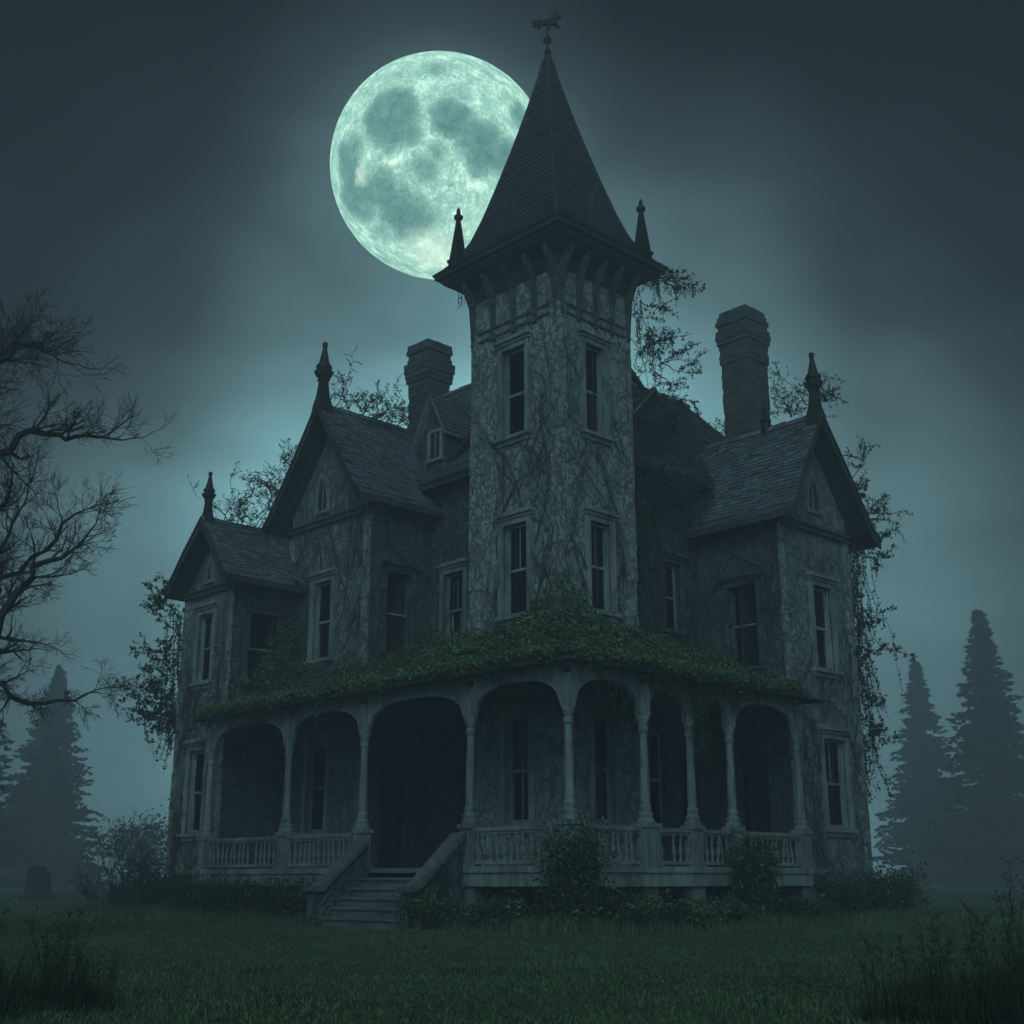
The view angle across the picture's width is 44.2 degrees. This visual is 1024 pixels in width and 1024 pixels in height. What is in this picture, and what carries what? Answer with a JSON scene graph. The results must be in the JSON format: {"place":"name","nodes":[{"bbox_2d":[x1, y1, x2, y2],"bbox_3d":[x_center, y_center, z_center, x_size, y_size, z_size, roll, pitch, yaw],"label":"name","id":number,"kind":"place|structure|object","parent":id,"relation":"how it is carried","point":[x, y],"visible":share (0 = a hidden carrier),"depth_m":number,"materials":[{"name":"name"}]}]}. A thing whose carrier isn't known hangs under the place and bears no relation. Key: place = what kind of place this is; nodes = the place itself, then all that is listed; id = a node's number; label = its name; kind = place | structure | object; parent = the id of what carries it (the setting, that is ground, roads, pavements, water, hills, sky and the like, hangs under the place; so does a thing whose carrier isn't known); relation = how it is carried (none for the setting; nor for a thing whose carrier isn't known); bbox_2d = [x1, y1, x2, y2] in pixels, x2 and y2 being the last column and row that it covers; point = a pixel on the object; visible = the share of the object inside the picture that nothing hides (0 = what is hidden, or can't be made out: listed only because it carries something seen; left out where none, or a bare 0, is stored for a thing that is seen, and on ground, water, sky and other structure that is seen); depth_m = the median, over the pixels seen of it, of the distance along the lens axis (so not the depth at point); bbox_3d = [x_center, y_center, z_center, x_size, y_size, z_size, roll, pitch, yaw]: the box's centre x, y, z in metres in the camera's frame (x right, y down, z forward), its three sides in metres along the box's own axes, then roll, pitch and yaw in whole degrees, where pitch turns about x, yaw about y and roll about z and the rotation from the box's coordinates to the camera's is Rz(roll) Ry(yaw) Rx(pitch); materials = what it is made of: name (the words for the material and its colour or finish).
{"place":"outdoors","nodes":[
{"label":"outdoors","id":0,"kind":"place"},
{"bbox_2d":[108,858,151,905],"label":"bare shrub","id":1,"kind":"object","parent":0,"point":[126,880],"visible":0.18,"depth_m":32.93,"materials":[{"name":"brown plant"}]},
{"bbox_2d":[330,51,529,279],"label":"moon","id":2,"kind":"object","parent":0,"point":[422,144],"visible":0.77,"depth_m":1344.02,"materials":[{"name":"stone"}]},
{"bbox_2d":[0,884,1023,1023],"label":"lawn","id":3,"kind":"structure","parent":0,"point":[978,898],"depth_m":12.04,"materials":[{"name":"plant"}]},
{"bbox_2d":[0,932,33,1022],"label":"weed clump","id":4,"kind":"object","parent":3,"relation":"on","point":[3,1010],"visible":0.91,"depth_m":7.88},
{"bbox_2d":[0,709,34,887],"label":"conifer","id":5,"kind":"object","parent":3,"relation":"on","point":[12,854],"visible":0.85,"depth_m":80.72,"materials":[{"name":"green plant"}]},
{"bbox_2d":[0,894,43,999],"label":"weed clump","id":6,"kind":"object","parent":3,"relation":"on","point":[18,972],"visible":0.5,"depth_m":9.13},
{"bbox_2d":[18,865,55,899],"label":"gravestone","id":7,"kind":"object","parent":3,"relation":"on","point":[38,884],"visible":0.9,"depth_m":45.85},
{"bbox_2d":[0,765,103,885],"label":"conifer","id":8,"kind":"object","parent":3,"relation":"on","point":[11,868],"visible":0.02,"depth_m":116.31,"materials":[{"name":"green plant"}]},
{"bbox_2d":[0,664,117,886],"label":"conifer","id":9,"kind":"object","parent":3,"relation":"on","point":[41,794],"visible":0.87,"depth_m":100.52,"materials":[{"name":"green plant"}]},
{"bbox_2d":[0,909,120,1011],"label":"weed clump","id":10,"kind":"object","parent":3,"relation":"on","point":[43,987],"visible":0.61,"depth_m":8.60,"materials":[{"name":"plant"}]},
{"bbox_2d":[34,941,127,1014],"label":"weed clump","id":11,"kind":"object","parent":3,"relation":"on","point":[74,1001],"visible":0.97,"depth_m":8.32,"materials":[{"name":"plant"}]},
{"bbox_2d":[0,283,179,806],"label":"bare tree","id":12,"kind":"object","parent":3,"relation":"on","point":[24,584],"visible":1,"depth_m":18.58,"materials":[{"name":"brown plant"}]},
{"bbox_2d":[67,870,133,906],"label":"bare shrub","id":13,"kind":"object","parent":3,"relation":"on","point":[97,889],"visible":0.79,"depth_m":31.74,"materials":[{"name":"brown plant"}]},
{"bbox_2d":[66,805,167,911],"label":"bare shrub","id":14,"kind":"object","parent":3,"relation":"on","point":[111,873],"visible":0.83,"depth_m":31.47,"materials":[{"name":"brown plant"}]},
{"bbox_2d":[95,805,168,884],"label":"bush","id":15,"kind":"object","parent":3,"relation":"on","point":[153,836],"visible":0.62,"depth_m":77.02,"materials":[{"name":"bark"},{"name":"dark leaf"}]},
{"bbox_2d":[112,854,171,909],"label":"shrub","id":16,"kind":"object","parent":3,"relation":"on","point":[136,880],"visible":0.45,"depth_m":31.20,"materials":[{"name":"green plant"}]},
{"bbox_2d":[119,860,194,908],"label":"shrub","id":17,"kind":"object","parent":3,"relation":"on","point":[153,887],"visible":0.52,"depth_m":30.07,"materials":[{"name":"green plant"}]},
{"bbox_2d":[154,864,228,913],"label":"shrub","id":18,"kind":"object","parent":3,"relation":"on","point":[180,896],"visible":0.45,"depth_m":28.99,"materials":[{"name":"green plant"}]},
{"bbox_2d":[166,862,238,915],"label":"shrub","id":19,"kind":"object","parent":3,"relation":"on","point":[195,895],"visible":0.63,"depth_m":27.93,"materials":[{"name":"green plant"}]},
{"bbox_2d":[198,867,270,916],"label":"shrub","id":20,"kind":"object","parent":3,"relation":"on","point":[243,899],"visible":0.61,"depth_m":26.87,"materials":[{"name":"green plant"}]},
{"bbox_2d":[232,866,307,917],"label":"shrub","id":21,"kind":"object","parent":3,"relation":"on","point":[269,904],"visible":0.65,"depth_m":25.82,"materials":[{"name":"green plant"}]},
{"bbox_2d":[269,870,317,920],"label":"shrub","id":22,"kind":"object","parent":3,"relation":"on","point":[302,905],"visible":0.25,"depth_m":24.93,"materials":[{"name":"green plant"}]},
{"bbox_2d":[390,882,455,930],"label":"shrub","id":23,"kind":"object","parent":3,"relation":"on","point":[427,909],"visible":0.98,"depth_m":21.51,"materials":[{"name":"green plant"}]},
{"bbox_2d":[440,890,548,930],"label":"shrub","id":24,"kind":"object","parent":3,"relation":"on","point":[504,911],"visible":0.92,"depth_m":21.20,"materials":[{"name":"green plant"}]},
{"bbox_2d":[163,10,881,929],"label":"haunted mansion","id":25,"kind":"structure","parent":3,"relation":"on","point":[361,806],"depth_m":29.27,"materials":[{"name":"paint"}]},
{"bbox_2d":[115,572,183,771],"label":"hanging vine","id":26,"kind":"object","parent":25,"relation":"hanging from","point":[159,603],"visible":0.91,"depth_m":33.02,"materials":[{"name":"green plant"}]},
{"bbox_2d":[177,736,207,841],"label":"window","id":27,"kind":"structure","parent":25,"relation":"in","point":[195,742],"depth_m":31.57,"materials":[{"name":"grey wood"}]},
{"bbox_2d":[163,596,226,904],"bbox_3d":[-7.934,5.973,31.614,2.359,7.652,0.462,-16,-22,43],"label":"wall creeper","id":28,"kind":"object","parent":25,"relation":"attached to","point":[173,855],"depth_m":31.82,"materials":[{"name":"green plant"}]},
{"bbox_2d":[187,599,219,690],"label":"window","id":29,"kind":"structure","parent":25,"relation":"in","point":[209,607],"depth_m":32.58,"materials":[{"name":"grey wood"}]},
{"bbox_2d":[204,556,215,584],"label":"lancet window","id":30,"kind":"structure","parent":25,"relation":"in","point":[210,572],"depth_m":32.94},
{"bbox_2d":[188,461,277,531],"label":"roof sprig","id":31,"kind":"object","parent":25,"relation":"attached to","point":[238,513],"visible":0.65,"depth_m":33.47,"materials":[{"name":"green plant"}]},
{"bbox_2d":[201,705,295,734],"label":"porch vine","id":32,"kind":"object","parent":25,"relation":"attached to","point":[282,711],"visible":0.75,"depth_m":28.29,"materials":[{"name":"green plant"}]},
{"bbox_2d":[240,599,290,690],"bbox_3d":[-6.375,3.437,32.293,1.350,2.267,0.350,15,-22,-42],"label":"window","id":33,"kind":"structure","parent":25,"relation":"in","point":[252,606],"depth_m":32.29,"materials":[{"name":"paint"}]},
{"bbox_2d":[235,437,297,511],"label":"roof sprig","id":34,"kind":"object","parent":25,"relation":"attached to","point":[267,485],"visible":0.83,"depth_m":33.88,"materials":[{"name":"green plant"}]},
{"bbox_2d":[237,533,312,688],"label":"gable ivy","id":35,"kind":"object","parent":25,"relation":"attached to","point":[289,646],"visible":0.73,"depth_m":32.41,"materials":[{"name":"green plant"}]},
{"bbox_2d":[272,589,294,633],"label":"wall creeper","id":36,"kind":"object","parent":25,"relation":"attached to","point":[284,613],"depth_m":32.84,"materials":[{"name":"green plant"}]},
{"bbox_2d":[296,732,332,834],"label":"window","id":37,"kind":"structure","parent":25,"relation":"in","point":[319,740],"depth_m":31.15,"materials":[{"name":"grey wood"}]},
{"bbox_2d":[304,566,337,668],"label":"window","id":38,"kind":"structure","parent":25,"relation":"in","point":[317,577],"depth_m":32.32,"materials":[{"name":"grey wood"}]},
{"bbox_2d":[314,472,329,515],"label":"lancet window","id":39,"kind":"structure","parent":25,"relation":"in","point":[322,497],"depth_m":33.24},
{"bbox_2d":[291,474,366,671],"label":"wall creeper","id":40,"kind":"object","parent":25,"relation":"attached to","point":[356,545],"depth_m":31.85,"materials":[{"name":"brown plant"}]},
{"bbox_2d":[201,643,561,727],"bbox_3d":[-3.206,3.758,25.499,0.321,0.974,11.673,15,-22,-42],"label":"eave vine","id":41,"kind":"object","parent":25,"relation":"attached to","point":[255,702],"visible":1,"depth_m":24.88,"materials":[{"name":"green plant"}]},
{"bbox_2d":[329,346,440,432],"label":"roof sprig","id":42,"kind":"object","parent":25,"relation":"attached to","point":[377,414],"visible":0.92,"depth_m":34.03,"materials":[{"name":"green plant"}]},
{"bbox_2d":[373,754,418,867],"bbox_3d":[-2.804,7.173,30.145,1.300,2.650,0.170,15,-22,-42],"label":"door frame","id":43,"kind":"structure","parent":25,"relation":"in","point":[381,759],"depth_m":30.22,"materials":[{"name":"paint"}]},
{"bbox_2d":[378,557,420,658],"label":"window","id":44,"kind":"structure","parent":25,"relation":"in","point":[391,565],"depth_m":31.67,"materials":[{"name":"paint"}]},
{"bbox_2d":[368,517,432,661],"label":"wall creeper","id":45,"kind":"object","parent":25,"relation":"attached to","point":[424,585],"depth_m":32.05,"materials":[{"name":"brown plant"}]},
{"bbox_2d":[231,605,588,703],"bbox_3d":[-2.560,3.188,27.514,3.875,1.703,13.446,13,-21,-38],"label":"porch roof ivy","id":46,"kind":"object","parent":25,"relation":"on","point":[347,674],"visible":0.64,"depth_m":28.07,"materials":[{"name":"green plant"}]},
{"bbox_2d":[372,619,467,662],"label":"porch roof ivy","id":47,"kind":"object","parent":25,"relation":"on","point":[426,645],"visible":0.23,"depth_m":30.92,"materials":[{"name":"green plant"}]},
{"bbox_2d":[431,479,469,640],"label":"wall creeper","id":48,"kind":"object","parent":25,"relation":"attached to","point":[441,534],"depth_m":32.22,"materials":[{"name":"green plant"}]},
{"bbox_2d":[435,557,468,642],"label":"window","id":49,"kind":"structure","parent":25,"relation":"in","point":[446,568],"depth_m":31.89,"materials":[{"name":"grey wood"}]},
{"bbox_2d":[450,750,466,832],"bbox_3d":[-0.883,6.977,29.651,0.170,2.750,1.600,15,-22,-42],"label":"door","id":50,"kind":"structure","parent":25,"relation":"in","point":[461,754],"depth_m":30.22,"materials":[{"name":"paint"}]},
{"bbox_2d":[492,328,531,448],"bbox_3d":[0.072,-2.784,28.560,0.350,2.617,1.170,15,-22,-42],"label":"window","id":51,"kind":"structure","parent":25,"relation":"in","point":[521,338],"depth_m":28.64,"materials":[{"name":"grey wood"}]},
{"bbox_2d":[493,505,534,626],"bbox_3d":[0.118,1.185,27.383,0.390,2.537,1.180,15,-22,-42],"label":"window","id":52,"kind":"structure","parent":25,"relation":"in","point":[522,514],"depth_m":27.49,"materials":[{"name":"grey wood"}]},
{"bbox_2d":[494,699,536,826],"bbox_3d":[0.142,5.284,26.131,0.350,2.667,1.150,15,-22,-42],"label":"window","id":53,"kind":"structure","parent":25,"relation":"in","point":[506,711],"depth_m":26.21,"materials":[{"name":"grey wood"}]},
{"bbox_2d":[410,543,693,661],"bbox_3d":[0.921,2.037,27.545,4.269,2.482,4.691,15,-22,-42],"label":"tower ivy","id":54,"kind":"object","parent":25,"relation":"on","point":[463,646],"visible":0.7,"depth_m":26.21,"materials":[{"name":"green plant"}]},
{"bbox_2d":[474,274,633,609],"bbox_3d":[0.862,-1.294,27.913,3.683,8.370,1.831,-2,-16,6],"label":"tower creeper","id":55,"kind":"object","parent":25,"relation":"attached to","point":[539,473],"visible":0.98,"depth_m":27.65,"materials":[{"name":"brown plant"}]},
{"bbox_2d":[577,326,614,446],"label":"window","id":56,"kind":"structure","parent":25,"relation":"in","point":[596,340],"depth_m":28.37,"materials":[{"name":"grey wood"}]},
{"bbox_2d":[582,504,621,622],"bbox_3d":[1.873,1.130,27.245,1.090,2.467,0.390,15,-22,-42],"label":"window","id":57,"kind":"structure","parent":25,"relation":"in","point":[592,513],"depth_m":27.33,"materials":[{"name":"grey wood"}]},
{"bbox_2d":[585,699,625,832],"bbox_3d":[1.859,5.253,26.027,1.050,2.667,0.390,15,-22,-42],"label":"window","id":58,"kind":"structure","parent":25,"relation":"in","point":[605,708],"depth_m":26.09,"materials":[{"name":"grey wood"}]},
{"bbox_2d":[596,665,631,738],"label":"porch vine","id":59,"kind":"object","parent":25,"relation":"hanging from","point":[609,683],"visible":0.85,"depth_m":22.31,"materials":[{"name":"green plant"}]},
{"bbox_2d":[632,363,652,377],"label":"roof sprig","id":60,"kind":"object","parent":25,"relation":"attached to","point":[641,371],"visible":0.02,"depth_m":32.77,"materials":[{"name":"green plant"}]},
{"bbox_2d":[647,717,674,836],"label":"window","id":61,"kind":"structure","parent":25,"relation":"in","point":[661,726],"depth_m":28.08,"materials":[{"name":"paint"}]},
{"bbox_2d":[634,474,703,647],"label":"wall creeper","id":62,"kind":"object","parent":25,"relation":"attached to","point":[656,553],"depth_m":29.35,"materials":[{"name":"green plant"}]},
{"bbox_2d":[631,263,709,477],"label":"hanging vine","id":63,"kind":"object","parent":25,"relation":"hanging from","point":[648,346],"visible":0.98,"depth_m":29.88,"materials":[{"name":"green plant"}]},
{"bbox_2d":[530,613,811,695],"bbox_3d":[3.137,2.618,25.652,4.182,1.978,8.909,-15,-22,42],"label":"porch roof ivy","id":64,"kind":"object","parent":25,"relation":"on","point":[698,653],"visible":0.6,"depth_m":25.17,"materials":[{"name":"green plant"}]},
{"bbox_2d":[657,547,690,640],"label":"window","id":65,"kind":"structure","parent":25,"relation":"in","point":[674,633],"depth_m":29.66,"materials":[{"name":"paint"}]},
{"bbox_2d":[632,389,722,540],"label":"roof ivy","id":66,"kind":"object","parent":25,"relation":"attached to","point":[674,482],"visible":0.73,"depth_m":29.90,"materials":[{"name":"green plant"}]},
{"bbox_2d":[573,640,800,699],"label":"eave vine","id":67,"kind":"object","parent":25,"relation":"attached to","point":[703,671],"visible":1,"depth_m":23.43,"materials":[{"name":"green plant"}]},
{"bbox_2d":[672,742,705,866],"bbox_3d":[3.972,6.631,28.466,1.100,2.750,0.320,15,-22,-42],"label":"door","id":68,"kind":"structure","parent":25,"relation":"in","point":[679,747],"depth_m":28.47,"materials":[{"name":"paint"}]},
{"bbox_2d":[648,673,743,723],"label":"porch vine","id":69,"kind":"object","parent":25,"relation":"attached to","point":[724,689],"visible":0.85,"depth_m":23.91,"materials":[{"name":"green plant"}]},
{"bbox_2d":[682,680,715,780],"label":"porch vine","id":70,"kind":"object","parent":25,"relation":"attached to","point":[700,718],"visible":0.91,"depth_m":23.93,"materials":[{"name":"green plant"}]},
{"bbox_2d":[698,405,750,438],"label":"roof sprig","id":71,"kind":"object","parent":25,"relation":"attached to","point":[719,421],"visible":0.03,"depth_m":36.59,"materials":[{"name":"green plant"}]},
{"bbox_2d":[695,524,780,649],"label":"wall creeper","id":72,"kind":"object","parent":25,"relation":"attached to","point":[770,596],"depth_m":28.76,"materials":[{"name":"brown plant"}]},
{"bbox_2d":[716,568,767,673],"bbox_3d":[5.366,2.578,29.082,0.350,2.417,1.220,15,-22,-42],"label":"window","id":73,"kind":"structure","parent":25,"relation":"in","point":[747,577],"depth_m":29.22,"materials":[{"name":"paint"}]},
{"bbox_2d":[724,739,779,867],"bbox_3d":[5.344,6.460,27.882,0.170,2.750,1.300,15,-22,-42],"label":"door","id":74,"kind":"structure","parent":25,"relation":"in","point":[765,744],"depth_m":27.81,"materials":[{"name":"paint"}]},
{"bbox_2d":[754,361,848,418],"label":"roof sprig","id":75,"kind":"object","parent":25,"relation":"attached to","point":[823,396],"visible":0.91,"depth_m":30.70,"materials":[{"name":"green plant"}]},
{"bbox_2d":[805,471,821,516],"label":"lancet window","id":76,"kind":"structure","parent":25,"relation":"in","point":[813,504],"depth_m":30.21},
{"bbox_2d":[805,570,844,679],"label":"window","id":77,"kind":"structure","parent":25,"relation":"in","point":[814,578],"depth_m":29.50,"materials":[{"name":"grey wood"}]},
{"bbox_2d":[792,617,867,889],"bbox_3d":[7.226,5.532,28.371,2.866,6.376,0.318,15,-22,-41],"label":"wall creeper","id":78,"kind":"object","parent":25,"relation":"attached to","point":[816,738],"depth_m":28.23,"materials":[{"name":"brown plant"}]},
{"bbox_2d":[816,723,859,837],"bbox_3d":[7.283,6.077,28.489,1.320,2.467,0.390,15,-22,-42],"label":"window","id":79,"kind":"structure","parent":25,"relation":"in","point":[832,732],"depth_m":28.61,"materials":[{"name":"grey wood"}]},
{"bbox_2d":[825,524,917,815],"bbox_3d":[8.515,3.545,30.694,2.332,7.519,2.228,0,-16,0],"label":"hanging vine","id":80,"kind":"object","parent":25,"relation":"hanging from","point":[861,625],"visible":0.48,"depth_m":30.26,"materials":[{"name":"green plant"}]},
{"bbox_2d":[843,436,913,542],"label":"roof sprig","id":81,"kind":"object","parent":25,"relation":"attached to","point":[863,494],"visible":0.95,"depth_m":30.69,"materials":[{"name":"green plant"}]},
{"bbox_2d":[529,799,616,933],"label":"shrub","id":82,"kind":"object","parent":3,"relation":"on","point":[572,888],"visible":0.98,"depth_m":20.39,"materials":[{"name":"green plant"}]},
{"bbox_2d":[591,884,678,929],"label":"shrub","id":83,"kind":"object","parent":3,"relation":"on","point":[628,908],"visible":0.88,"depth_m":20.83,"materials":[{"name":"green plant"}]},
{"bbox_2d":[649,895,737,927],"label":"shrub","id":84,"kind":"object","parent":3,"relation":"on","point":[691,912],"visible":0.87,"depth_m":21.66,"materials":[{"name":"green plant"}]},
{"bbox_2d":[698,884,771,924],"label":"shrub","id":85,"kind":"object","parent":3,"relation":"on","point":[739,913],"visible":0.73,"depth_m":22.74,"materials":[{"name":"green plant"}]},
{"bbox_2d":[721,816,786,923],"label":"shrub","id":86,"kind":"object","parent":3,"relation":"on","point":[756,875],"visible":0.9,"depth_m":23.62,"materials":[{"name":"green plant"}]},
{"bbox_2d":[766,892,849,920],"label":"shrub","id":87,"kind":"object","parent":3,"relation":"on","point":[802,905],"visible":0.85,"depth_m":24.41,"materials":[{"name":"green plant"}]},
{"bbox_2d":[813,863,885,918],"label":"shrub","id":88,"kind":"object","parent":3,"relation":"on","point":[843,899],"visible":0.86,"depth_m":25.89,"materials":[{"name":"green plant"}]},
{"bbox_2d":[822,871,911,913],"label":"shrub","id":89,"kind":"object","parent":3,"relation":"on","point":[876,901],"visible":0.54,"depth_m":26.96,"materials":[{"name":"green plant"}]},
{"bbox_2d":[842,930,948,1023],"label":"weed clump","id":90,"kind":"object","parent":3,"relation":"on","point":[902,1007],"visible":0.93,"depth_m":7.62,"materials":[{"name":"plant"}]},
{"bbox_2d":[859,850,932,912],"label":"shrub","id":91,"kind":"object","parent":3,"relation":"on","point":[905,897],"visible":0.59,"depth_m":28.14,"materials":[{"name":"green plant"}]},
{"bbox_2d":[877,893,931,913],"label":"shrub","id":92,"kind":"object","parent":3,"relation":"on","point":[911,903],"visible":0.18,"depth_m":30.41,"materials":[{"name":"green plant"}]},
{"bbox_2d":[872,658,990,885],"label":"conifer","id":93,"kind":"object","parent":3,"relation":"on","point":[920,793],"visible":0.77,"depth_m":116.56,"materials":[{"name":"green plant"}]},
{"bbox_2d":[892,909,988,1001],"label":"weed clump","id":94,"kind":"object","parent":3,"relation":"on","point":[930,977],"visible":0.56,"depth_m":8.83,"materials":[{"name":"plant"}]},
{"bbox_2d":[891,907,1023,1023],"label":"weed clump","id":95,"kind":"object","parent":3,"relation":"on","point":[986,1012],"visible":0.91,"depth_m":7.36,"materials":[{"name":"plant"}]},
{"bbox_2d":[917,609,1023,886],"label":"conifer","id":96,"kind":"object","parent":3,"relation":"on","point":[994,822],"visible":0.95,"depth_m":92.52,"materials":[{"name":"green plant"}]},
{"bbox_2d":[935,883,1023,1022],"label":"weed clump","id":97,"kind":"object","parent":3,"relation":"on","point":[1015,958],"visible":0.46,"depth_m":7.79,"materials":[{"name":"plant"}]},
{"bbox_2d":[950,857,1023,1001],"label":"weed clump","id":98,"kind":"object","parent":3,"relation":"on","point":[1018,956],"visible":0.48,"depth_m":8.83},
{"bbox_2d":[0,906,1023,923],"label":"distant grass","id":99,"kind":"structure","parent":0,"point":[29,915],"depth_m":25.73,"materials":[{"name":"plant"}]},
{"bbox_2d":[0,0,1023,883],"label":"sky","id":100,"kind":"structure","parent":0,"point":[849,174],"materials":[{"name":"grey"}]},
{"bbox_2d":[39,902,1022,936],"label":"grass","id":101,"kind":"structure","parent":0,"point":[557,926],"depth_m":23.13,"materials":[{"name":"plant"}]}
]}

